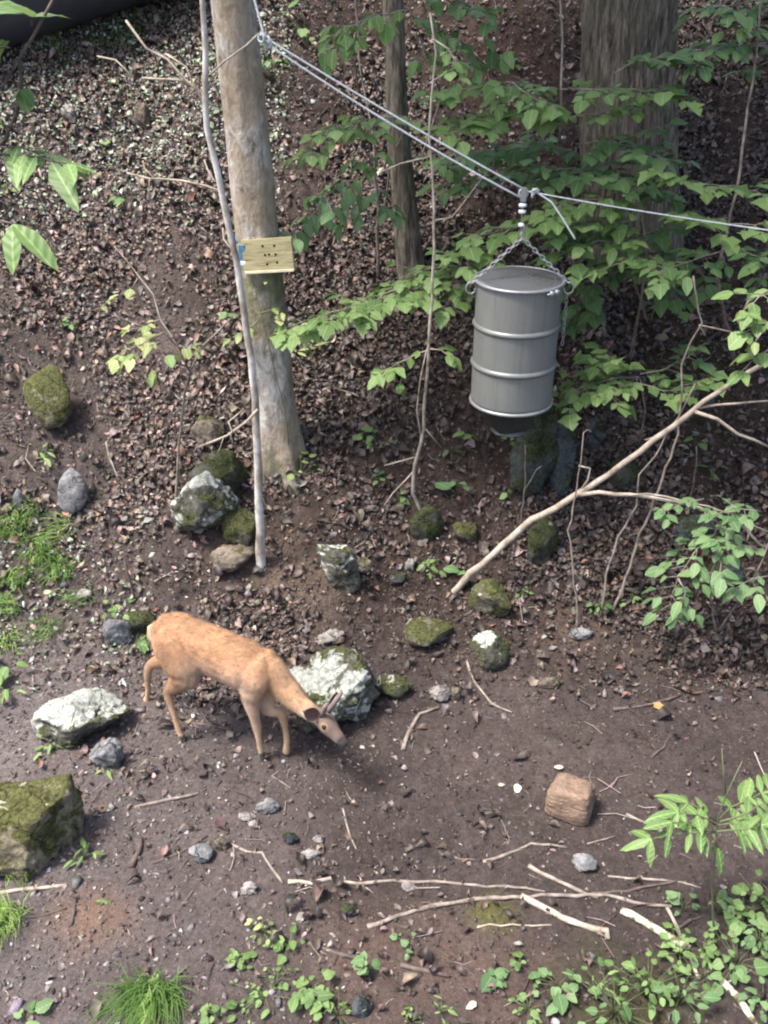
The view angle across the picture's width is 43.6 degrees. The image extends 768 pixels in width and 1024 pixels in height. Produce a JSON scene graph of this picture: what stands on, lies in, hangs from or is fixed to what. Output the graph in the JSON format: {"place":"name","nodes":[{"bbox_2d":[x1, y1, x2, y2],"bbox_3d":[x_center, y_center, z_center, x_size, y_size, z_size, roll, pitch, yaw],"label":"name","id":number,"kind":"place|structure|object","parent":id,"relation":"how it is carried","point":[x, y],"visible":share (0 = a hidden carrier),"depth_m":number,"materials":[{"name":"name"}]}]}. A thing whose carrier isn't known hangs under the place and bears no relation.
{"place":"outdoors","nodes":[
{"label":"outdoors","id":0,"kind":"place"},
{"bbox_2d":[0,0,767,1023],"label":"ground","id":1,"kind":"structure","parent":0,"point":[466,836],"depth_m":6.61,"materials":[{"name":"soil"}]},
{"bbox_2d":[0,891,31,949],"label":"grass tuft","id":2,"kind":"object","parent":1,"relation":"on","point":[9,916],"visible":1,"depth_m":5.14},
{"bbox_2d":[0,560,39,598],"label":"grass tuft","id":3,"kind":"object","parent":1,"relation":"on","point":[25,568],"visible":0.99,"depth_m":7.33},
{"bbox_2d":[0,507,39,544],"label":"grass tuft","id":4,"kind":"object","parent":1,"relation":"on","point":[7,530],"visible":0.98,"depth_m":7.51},
{"bbox_2d":[13,998,52,1023],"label":"herb","id":5,"kind":"object","parent":1,"relation":"on","point":[42,1006],"visible":1,"depth_m":4.70,"materials":[{"name":"green plant"}]},
{"bbox_2d":[10,527,61,569],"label":"grass tuft","id":6,"kind":"object","parent":1,"relation":"on","point":[41,546],"visible":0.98,"depth_m":7.46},
{"bbox_2d":[18,609,62,643],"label":"grass tuft","id":7,"kind":"object","parent":1,"relation":"on","point":[44,630],"visible":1,"depth_m":7.13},
{"bbox_2d":[0,774,84,881],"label":"mossy rock","id":8,"kind":"object","parent":1,"relation":"on","point":[41,823],"visible":0.94,"depth_m":5.41,"materials":[{"name":"stone"}]},
{"bbox_2d":[23,364,71,428],"bbox_3d":[-2.730,-0.943,7.838,0.406,0.534,0.245,4,2,7],"label":"mossy rock","id":9,"kind":"object","parent":1,"relation":"on","point":[47,396],"visible":1,"depth_m":7.75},
{"bbox_2d":[0,0,98,274],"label":"hickory sapling","id":10,"kind":"object","parent":1,"relation":"on","point":[20,167],"visible":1,"depth_m":4.54,"materials":[{"name":"green plant"}]},
{"bbox_2d":[25,550,83,586],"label":"grass tuft","id":11,"kind":"object","parent":1,"relation":"on","point":[52,564],"visible":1,"depth_m":7.39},
{"bbox_2d":[57,467,88,513],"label":"grey rock","id":12,"kind":"object","parent":1,"relation":"on","point":[72,490],"visible":1,"depth_m":7.57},
{"bbox_2d":[0,0,153,49],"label":"drain pipe","id":13,"kind":"object","parent":1,"relation":"on","point":[16,29],"visible":0.89,"depth_m":9.15,"materials":[{"name":"plastic"}]},
{"bbox_2d":[30,687,129,745],"bbox_3d":[-2.007,1.364,6.352,0.626,0.325,0.379,-12,32,-19],"label":"lichen rock","id":14,"kind":"object","parent":1,"relation":"on","point":[74,717],"visible":1,"depth_m":6.28,"materials":[{"name":"stone"}]},
{"bbox_2d":[88,737,123,768],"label":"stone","id":15,"kind":"object","parent":1,"relation":"on","point":[109,752],"visible":0.98,"depth_m":6.11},
{"bbox_2d":[102,619,132,646],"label":"grey rock","id":16,"kind":"object","parent":1,"relation":"on","point":[117,632],"visible":1,"depth_m":7.02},
{"bbox_2d":[76,962,204,1023],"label":"grass tuft","id":17,"kind":"object","parent":1,"relation":"on","point":[143,998],"visible":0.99,"depth_m":4.71,"materials":[{"name":"plant"}]},
{"bbox_2d":[129,610,156,634],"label":"mossy rock","id":18,"kind":"object","parent":1,"relation":"on","point":[141,621],"visible":0.77,"depth_m":7.06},
{"bbox_2d":[134,102,151,129],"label":"rock","id":19,"kind":"object","parent":1,"relation":"on","point":[142,113],"visible":1,"depth_m":9.12,"materials":[{"name":"brown stone"}]},
{"bbox_2d":[0,0,292,689],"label":"ground cover","id":20,"kind":"object","parent":1,"relation":"on","point":[57,87],"visible":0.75,"depth_m":9.05,"materials":[{"name":"green plant"}]},
{"bbox_2d":[95,246,230,499],"bbox_3d":[-1.726,-0.802,7.052,1.069,1.992,0.741,17,34,27],"label":"spindly shrub","id":21,"kind":"object","parent":1,"relation":"on","point":[116,363],"visible":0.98,"depth_m":6.70,"materials":[{"name":"yellow plant"}]},
{"bbox_2d":[97,0,265,571],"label":"bare sapling","id":22,"kind":"object","parent":1,"relation":"on","point":[260,554],"visible":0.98,"depth_m":6.19,"materials":[{"name":"grey plant"}]},
{"bbox_2d":[188,843,213,862],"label":"white stone","id":23,"kind":"object","parent":1,"relation":"on","point":[201,852],"visible":1,"depth_m":5.52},
{"bbox_2d":[169,470,239,531],"bbox_3d":[-1.397,-0.056,7.468,0.552,0.616,0.394,-6,31,-10],"label":"lichen rock","id":24,"kind":"object","parent":1,"relation":"on","point":[206,500],"visible":0.91,"depth_m":7.31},
{"bbox_2d":[190,415,224,446],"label":"earthy rock","id":25,"kind":"object","parent":1,"relation":"on","point":[206,428],"visible":0.98,"depth_m":7.76,"materials":[{"name":"brown stone"}]},
{"bbox_2d":[199,999,236,1023],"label":"herb","id":26,"kind":"object","parent":1,"relation":"on","point":[231,1004],"visible":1,"depth_m":4.69,"materials":[{"name":"green plant"}]},
{"bbox_2d":[188,448,249,493],"bbox_3d":[-1.325,-0.294,7.673,0.486,0.483,0.420,0,30,0],"label":"mossy rock","id":27,"kind":"object","parent":1,"relation":"on","point":[227,468],"visible":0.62,"depth_m":7.55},
{"bbox_2d":[209,544,253,571],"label":"earthy rock","id":28,"kind":"object","parent":1,"relation":"on","point":[229,558],"visible":1,"depth_m":7.31,"materials":[{"name":"brown stone"}]},
{"bbox_2d":[221,507,255,545],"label":"mossy rock","id":29,"kind":"object","parent":1,"relation":"on","point":[238,524],"visible":0.91,"depth_m":7.44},
{"bbox_2d":[224,948,256,969],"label":"herb","id":30,"kind":"object","parent":1,"relation":"on","point":[232,957],"visible":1,"depth_m":4.96,"materials":[{"name":"green plant"}]},
{"bbox_2d":[143,611,347,760],"bbox_3d":[-0.944,1.174,6.081,1.746,1.013,0.374,13,33,22],"label":"deer","id":31,"kind":"object","parent":1,"relation":"on","point":[188,649],"visible":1,"depth_m":5.88},
{"bbox_2d":[210,0,305,494],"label":"hardwood tree","id":32,"kind":"object","parent":1,"relation":"on","point":[246,127],"visible":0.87,"depth_m":6.73,"materials":[{"name":"grey plant"}]},
{"bbox_2d":[219,279,288,445],"bbox_3d":[-0.963,-0.953,7.311,0.509,1.640,0.190,0,30,0],"label":"trunk creeper","id":33,"kind":"object","parent":32,"relation":"attached to","point":[278,321],"visible":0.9,"depth_m":7.07,"materials":[{"name":"yellow plant"}]},
{"bbox_2d":[241,237,294,273],"bbox_3d":[-0.826,-1.829,6.845,0.380,0.266,0.084,2,30,3],"label":"wooden board","id":34,"kind":"object","parent":32,"relation":"attached to","point":[269,255],"visible":1,"depth_m":6.83,"materials":[{"name":"brown wood"}]},
{"bbox_2d":[226,967,291,1023],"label":"herb","id":35,"kind":"object","parent":1,"relation":"on","point":[253,994],"visible":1,"depth_m":4.76,"materials":[{"name":"green plant"}]},
{"bbox_2d":[255,797,279,814],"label":"grey rock","id":36,"kind":"object","parent":1,"relation":"on","point":[268,805],"visible":1,"depth_m":5.82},
{"bbox_2d":[262,922,304,964],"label":"herb","id":37,"kind":"object","parent":1,"relation":"on","point":[277,943],"visible":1,"depth_m":5.01,"materials":[{"name":"green plant"}]},
{"bbox_2d":[288,969,334,1014],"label":"herb","id":38,"kind":"object","parent":1,"relation":"on","point":[303,995],"visible":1,"depth_m":4.72,"materials":[{"name":"green plant"}]},
{"bbox_2d":[317,629,344,644],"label":"pale stone","id":39,"kind":"object","parent":1,"relation":"on","point":[325,638],"visible":0.98,"depth_m":7.10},
{"bbox_2d":[289,644,380,733],"bbox_3d":[-0.365,1.227,6.525,0.693,0.592,0.583,-15,33,-24],"label":"lichen rock","id":40,"kind":"object","parent":1,"relation":"on","point":[324,676],"visible":0.69,"depth_m":6.39,"materials":[{"name":"stone"}]},
{"bbox_2d":[316,544,360,594],"bbox_3d":[-0.347,0.425,7.362,0.410,0.520,0.231,17,34,27],"label":"lichen rock","id":41,"kind":"object","parent":1,"relation":"on","point":[340,565],"visible":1,"depth_m":7.24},
{"bbox_2d":[313,987,365,1023],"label":"herb","id":42,"kind":"object","parent":1,"relation":"on","point":[317,1016],"visible":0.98,"depth_m":4.70,"materials":[{"name":"green plant"}]},
{"bbox_2d":[277,0,406,277],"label":"beech sapling","id":43,"kind":"object","parent":1,"relation":"on","point":[311,223],"visible":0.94,"depth_m":7.16,"materials":[{"name":"green plant"}]},
{"bbox_2d":[280,114,420,205],"bbox_3d":[0.012,-2.609,7.552,0.978,1.074,1.988,13,32,21],"label":"forked sapling","id":44,"kind":"object","parent":1,"relation":"on","point":[336,132],"visible":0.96,"depth_m":6.84,"materials":[{"name":"green plant"}]},
{"bbox_2d":[352,995,371,1018],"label":"dark stone","id":45,"kind":"object","parent":1,"relation":"on","point":[360,1002],"visible":1,"depth_m":4.69,"materials":[{"name":"stone"}]},
{"bbox_2d":[351,950,380,974],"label":"herb","id":46,"kind":"object","parent":1,"relation":"on","point":[359,962],"visible":1,"depth_m":4.83,"materials":[{"name":"green plant"}]},
{"bbox_2d":[269,261,478,410],"bbox_3d":[0.016,-1.143,7.227,1.748,1.395,0.786,-5,30,-9],"label":"maple sapling","id":47,"kind":"object","parent":1,"relation":"on","point":[314,329],"visible":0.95,"depth_m":6.90,"materials":[{"name":"green plant"}]},
{"bbox_2d":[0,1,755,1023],"bbox_3d":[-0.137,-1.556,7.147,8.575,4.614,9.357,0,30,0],"label":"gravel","id":48,"kind":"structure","parent":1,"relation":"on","point":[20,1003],"depth_m":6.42,"materials":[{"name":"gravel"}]},
{"bbox_2d":[0,576,756,1023],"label":"leaf scraps","id":49,"kind":"object","parent":1,"relation":"on","point":[62,966],"visible":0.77,"depth_m":5.68,"materials":[{"name":"plant"}]},
{"bbox_2d":[0,0,767,1023],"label":"twig litter","id":50,"kind":"object","parent":1,"relation":"on","point":[374,560],"visible":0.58,"depth_m":7.31,"materials":[{"name":"wood"}]},
{"bbox_2d":[0,0,767,1023],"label":"leaf litter","id":51,"kind":"object","parent":1,"relation":"on","point":[610,450],"visible":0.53,"depth_m":8.06,"materials":[{"name":"plant"}]},
{"bbox_2d":[0,559,767,1023],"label":"dirt clods","id":52,"kind":"object","parent":1,"relation":"on","point":[460,855],"visible":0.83,"depth_m":5.80,"materials":[{"name":"soil"}]},
{"bbox_2d":[374,673,412,698],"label":"lichen rock","id":53,"kind":"object","parent":1,"relation":"on","point":[396,686],"visible":0.93,"depth_m":6.68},
{"bbox_2d":[383,0,424,290],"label":"slim tree","id":54,"kind":"object","parent":1,"relation":"on","point":[408,248],"visible":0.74,"depth_m":7.94,"materials":[{"name":"brown bark"}]},
{"bbox_2d":[318,0,514,161],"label":"twiggy sapling","id":55,"kind":"object","parent":1,"relation":"on","point":[344,42],"visible":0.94,"depth_m":6.69,"materials":[{"name":"green plant"}]},
{"bbox_2d":[367,13,486,509],"bbox_3d":[0.376,-1.400,6.651,0.980,3.657,0.532,-13,33,-21],"label":"slender sapling","id":56,"kind":"object","parent":1,"relation":"on","point":[377,377],"visible":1,"depth_m":6.74,"materials":[{"name":"green plant"}]},
{"bbox_2d":[409,505,444,540],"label":"mossy rock","id":57,"kind":"object","parent":1,"relation":"on","point":[428,521],"visible":0.98,"depth_m":7.50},
{"bbox_2d":[403,616,453,646],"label":"mossy rock","id":58,"kind":"object","parent":1,"relation":"on","point":[424,631],"visible":1,"depth_m":7.08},
{"bbox_2d":[429,684,450,701],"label":"pale stone","id":59,"kind":"object","parent":1,"relation":"on","point":[440,693],"visible":1,"depth_m":6.67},
{"bbox_2d":[343,879,544,893],"bbox_3d":[0.301,2.092,5.363,1.186,0.052,0.094,1,30,1],"label":"fallen stick","id":60,"kind":"object","parent":1,"relation":"on","point":[362,883],"visible":0.97,"depth_m":5.38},
{"bbox_2d":[453,522,476,542],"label":"mossy rock","id":61,"kind":"object","parent":1,"relation":"on","point":[465,531],"visible":1,"depth_m":7.49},
{"bbox_2d":[411,135,562,214],"bbox_3d":[0.854,-2.662,7.898,1.163,0.812,1.150,-20,36,-31],"label":"leafy bush","id":62,"kind":"object","parent":1,"relation":"on","point":[457,173],"visible":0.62,"depth_m":7.62,"materials":[{"name":"green plant"}]},
{"bbox_2d":[467,578,511,617],"bbox_3d":[0.797,0.654,7.261,0.323,0.326,0.268,0,30,0],"label":"mossy rock","id":63,"kind":"object","parent":1,"relation":"on","point":[489,596],"visible":1,"depth_m":7.19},
{"bbox_2d":[469,630,510,670],"bbox_3d":[0.758,1.018,6.974,0.292,0.334,0.219,20,35,31],"label":"lichen rock","id":64,"kind":"object","parent":1,"relation":"on","point":[490,649],"visible":0.98,"depth_m":6.90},
{"bbox_2d":[480,967,508,991],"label":"herb","id":65,"kind":"object","parent":1,"relation":"on","point":[487,978],"visible":0.88,"depth_m":4.83,"materials":[{"name":"green plant"}]},
{"bbox_2d":[367,892,671,928],"bbox_3d":[0.734,2.156,5.244,1.667,0.056,0.144,-2,30,-4],"label":"fallen stick","id":66,"kind":"object","parent":1,"relation":"on","point":[437,905],"visible":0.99,"depth_m":5.27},
{"bbox_2d":[508,983,543,1023],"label":"herb","id":67,"kind":"object","parent":1,"relation":"on","point":[522,997],"visible":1,"depth_m":4.71,"materials":[{"name":"green plant"}]},
{"bbox_2d":[509,410,560,499],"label":"standing slab","id":68,"kind":"structure","parent":1,"relation":"on","point":[539,440],"depth_m":7.53,"materials":[{"name":"stone"}]},
{"bbox_2d":[527,517,558,565],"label":"mossy rock","id":69,"kind":"object","parent":1,"relation":"on","point":[543,536],"visible":0.98,"depth_m":7.31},
{"bbox_2d":[528,967,578,1015],"bbox_3d":[0.851,2.400,4.780,0.256,0.104,0.248,0,30,0],"label":"herb","id":70,"kind":"object","parent":1,"relation":"on","point":[559,1001],"visible":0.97,"depth_m":4.77,"materials":[{"name":"green plant"}]},
{"bbox_2d":[411,0,704,206],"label":"maple sapling","id":71,"kind":"object","parent":1,"relation":"on","point":[542,116],"visible":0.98,"depth_m":6.53,"materials":[{"name":"green plant"}]},
{"bbox_2d":[425,190,694,361],"bbox_3d":[1.384,-1.484,7.010,2.025,1.577,1.098,-12,32,-20],"label":"sapling","id":72,"kind":"object","parent":1,"relation":"on","point":[593,316],"visible":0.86,"depth_m":6.70,"materials":[{"name":"green plant"}]},
{"bbox_2d":[550,404,578,498],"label":"standing slab","id":73,"kind":"structure","parent":1,"relation":"on","point":[561,476],"depth_m":7.55,"materials":[{"name":"stone"}]},
{"bbox_2d":[520,893,610,940],"bbox_3d":[0.975,2.179,5.166,0.515,0.044,0.071,14,33,23],"label":"fallen stick","id":74,"kind":"object","parent":1,"relation":"on","point":[559,915],"visible":1,"depth_m":5.14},
{"bbox_2d":[545,773,595,825],"bbox_3d":[1.128,1.733,5.804,0.284,0.238,0.254,13,32,21],"label":"salt block","id":75,"kind":"object","parent":1,"relation":"on","point":[569,798],"depth_m":5.71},
{"bbox_2d":[567,429,591,627],"bbox_3d":[1.382,0.184,6.895,0.135,1.597,0.248,-4,30,-8],"label":"dead whip","id":76,"kind":"object","parent":1,"relation":"on","point":[575,591],"visible":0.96,"depth_m":6.89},
{"bbox_2d":[458,130,703,263],"bbox_3d":[1.511,-2.133,7.249,1.729,1.337,1.421,-22,37,-33],"label":"shaded sapling","id":77,"kind":"object","parent":1,"relation":"on","point":[637,156],"visible":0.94,"depth_m":6.82,"materials":[{"name":"green plant"}]},
{"bbox_2d":[572,853,596,871],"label":"grey rock","id":78,"kind":"object","parent":1,"relation":"on","point":[581,862],"visible":1,"depth_m":5.43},
{"bbox_2d":[585,415,601,452],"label":"slate rock","id":79,"kind":"object","parent":1,"relation":"on","point":[593,439],"visible":0.99,"depth_m":7.75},
{"bbox_2d":[451,365,767,592],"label":"leaning branch","id":80,"kind":"object","parent":1,"relation":"on","point":[508,540],"visible":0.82,"depth_m":6.75,"materials":[{"name":"wood"}]},
{"bbox_2d":[573,957,659,1023],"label":"herb","id":81,"kind":"object","parent":1,"relation":"on","point":[626,1013],"visible":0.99,"depth_m":4.67,"materials":[{"name":"green plant"}]},
{"bbox_2d":[607,456,640,489],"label":"mossy rock","id":82,"kind":"object","parent":1,"relation":"on","point":[625,476],"visible":0.78,"depth_m":7.60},
{"bbox_2d":[522,117,731,323],"bbox_3d":[1.855,-1.982,7.189,1.534,1.788,1.123,-13,32,-21],"label":"leafy bush","id":83,"kind":"object","parent":1,"relation":"on","point":[660,238],"visible":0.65,"depth_m":7.05,"materials":[{"name":"green plant"}]},
{"bbox_2d":[579,0,683,300],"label":"old tree","id":84,"kind":"object","parent":1,"relation":"on","point":[616,35],"visible":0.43,"depth_m":7.78,"materials":[{"name":"brown plant"}]},
{"bbox_2d":[552,342,728,442],"bbox_3d":[1.830,-0.764,7.170,1.287,1.100,0.988,0,30,0],"label":"maple sapling","id":85,"kind":"object","parent":1,"relation":"on","point":[590,374],"visible":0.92,"depth_m":6.93,"materials":[{"name":"green plant"}]},
{"bbox_2d":[604,950,690,1019],"bbox_3d":[1.307,2.361,4.744,0.404,0.208,0.341,0,30,0],"label":"herb","id":86,"kind":"object","parent":1,"relation":"on","point":[649,994],"visible":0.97,"depth_m":4.74,"materials":[{"name":"green plant"}]},
{"bbox_2d":[600,383,694,616],"bbox_3d":[1.854,-0.038,6.924,0.557,1.838,0.105,-14,33,-23],"label":"dead whip","id":87,"kind":"object","parent":1,"relation":"on","point":[615,546],"visible":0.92,"depth_m":6.93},
{"bbox_2d":[620,907,690,950],"bbox_3d":[1.443,2.216,5.108,0.388,0.048,0.047,21,36,32],"label":"fallen stick","id":88,"kind":"object","parent":1,"relation":"on","point":[638,918],"visible":0.91,"depth_m":5.11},
{"bbox_2d":[613,276,731,609],"bbox_3d":[2.045,-0.408,6.801,0.718,2.529,0.138,-10,31,-16],"label":"dead whip","id":89,"kind":"object","parent":1,"relation":"on","point":[652,505],"visible":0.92,"depth_m":6.78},
{"bbox_2d":[657,922,704,974],"bbox_3d":[1.525,2.280,4.953,0.241,0.145,0.293,14,33,23],"label":"herb","id":90,"kind":"object","parent":1,"relation":"on","point":[667,942],"visible":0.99,"depth_m":4.94,"materials":[{"name":"green plant"}]},
{"bbox_2d":[666,890,700,915],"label":"herb","id":91,"kind":"object","parent":1,"relation":"on","point":[673,897],"visible":1,"depth_m":5.24,"materials":[{"name":"green plant"}]},
{"bbox_2d":[651,956,720,1023],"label":"herb","id":92,"kind":"object","parent":1,"relation":"on","point":[710,996],"visible":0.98,"depth_m":4.67,"materials":[{"name":"green plant"}]},
{"bbox_2d":[671,513,715,540],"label":"dark rock","id":93,"kind":"object","parent":1,"relation":"on","point":[685,526],"visible":0.64,"depth_m":7.48,"materials":[{"name":"stone"}]},
{"bbox_2d":[620,748,767,932],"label":"ash seedling","id":94,"kind":"object","parent":1,"relation":"on","point":[745,830],"visible":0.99,"depth_m":4.69,"materials":[{"name":"green plant"}]},
{"bbox_2d":[624,1,767,362],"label":"sapling","id":95,"kind":"object","parent":1,"relation":"on","point":[730,247],"visible":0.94,"depth_m":6.42,"materials":[{"name":"green plant"}]},
{"bbox_2d":[642,495,767,632],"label":"leafy bush","id":96,"kind":"object","parent":1,"relation":"on","point":[717,587],"visible":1,"depth_m":6.54,"materials":[{"name":"green plant"}]},
{"bbox_2d":[675,931,736,969],"bbox_3d":[1.673,2.256,5.017,0.302,0.124,0.226,-27,39,-38],"label":"herb","id":97,"kind":"object","parent":1,"relation":"on","point":[709,953],"visible":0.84,"depth_m":4.99,"materials":[{"name":"green plant"}]},
{"bbox_2d":[648,0,767,272],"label":"drooping sapling","id":98,"kind":"object","parent":1,"relation":"on","point":[728,15],"visible":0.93,"depth_m":6.35,"materials":[{"name":"green plant"}]},
{"bbox_2d":[707,560,744,590],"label":"dark rock","id":99,"kind":"object","parent":1,"relation":"on","point":[737,571],"visible":0.38,"depth_m":7.33,"materials":[{"name":"stone"}]},
{"bbox_2d":[703,919,767,996],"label":"herb","id":100,"kind":"object","parent":1,"relation":"on","point":[742,976],"visible":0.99,"depth_m":4.88,"materials":[{"name":"green plant"}]},
{"bbox_2d":[718,977,758,1023],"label":"fallen stick","id":101,"kind":"object","parent":1,"relation":"on","point":[743,1005],"visible":0.97,"depth_m":4.75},
{"bbox_2d":[711,288,767,386],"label":"grape vine bush","id":102,"kind":"object","parent":1,"relation":"on","point":[745,319],"visible":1,"depth_m":5.75,"materials":[{"name":"green plant"}]},
{"bbox_2d":[716,882,767,940],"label":"herb","id":103,"kind":"object","parent":1,"relation":"on","point":[737,907],"visible":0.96,"depth_m":5.12,"materials":[{"name":"green plant"}]},
{"bbox_2d":[738,976,767,1022],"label":"herb","id":104,"kind":"object","parent":1,"relation":"on","point":[754,1000],"visible":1,"depth_m":4.73,"materials":[{"name":"green plant"}]},
{"bbox_2d":[739,869,767,912],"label":"herb","id":105,"kind":"object","parent":1,"relation":"on","point":[757,891],"visible":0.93,"depth_m":5.22,"materials":[{"name":"green plant"}]},
{"bbox_2d":[741,912,767,955],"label":"herb","id":106,"kind":"object","parent":1,"relation":"on","point":[749,941],"visible":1,"depth_m":4.99,"materials":[{"name":"green plant"}]},
{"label":"anchor tree","id":107,"kind":"object","parent":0,"visible":0},
{"bbox_2d":[529,188,767,239],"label":"support line","id":108,"kind":"object","parent":107,"relation":"attached to","point":[533,191],"visible":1,"depth_m":6.10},
{"bbox_2d":[518,187,528,232],"bbox_3d":[0.891,-1.940,6.189,0.061,0.296,0.052,21,36,32],"label":"pulley","id":109,"kind":"object","parent":108,"relation":"hanging from","point":[523,193],"visible":1,"depth_m":6.14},
{"bbox_2d":[253,0,522,197],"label":"haul line","id":110,"kind":"object","parent":109,"relation":"attached to","point":[267,41],"visible":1,"depth_m":6.10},
{"bbox_2d":[465,224,574,436],"bbox_3d":[0.915,-1.233,6.591,0.632,1.473,0.611,19,35,29],"label":"drum feeder","id":111,"kind":"object","parent":109,"relation":"hanging from","point":[516,323],"visible":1,"depth_m":6.43,"materials":[{"name":"metal"}]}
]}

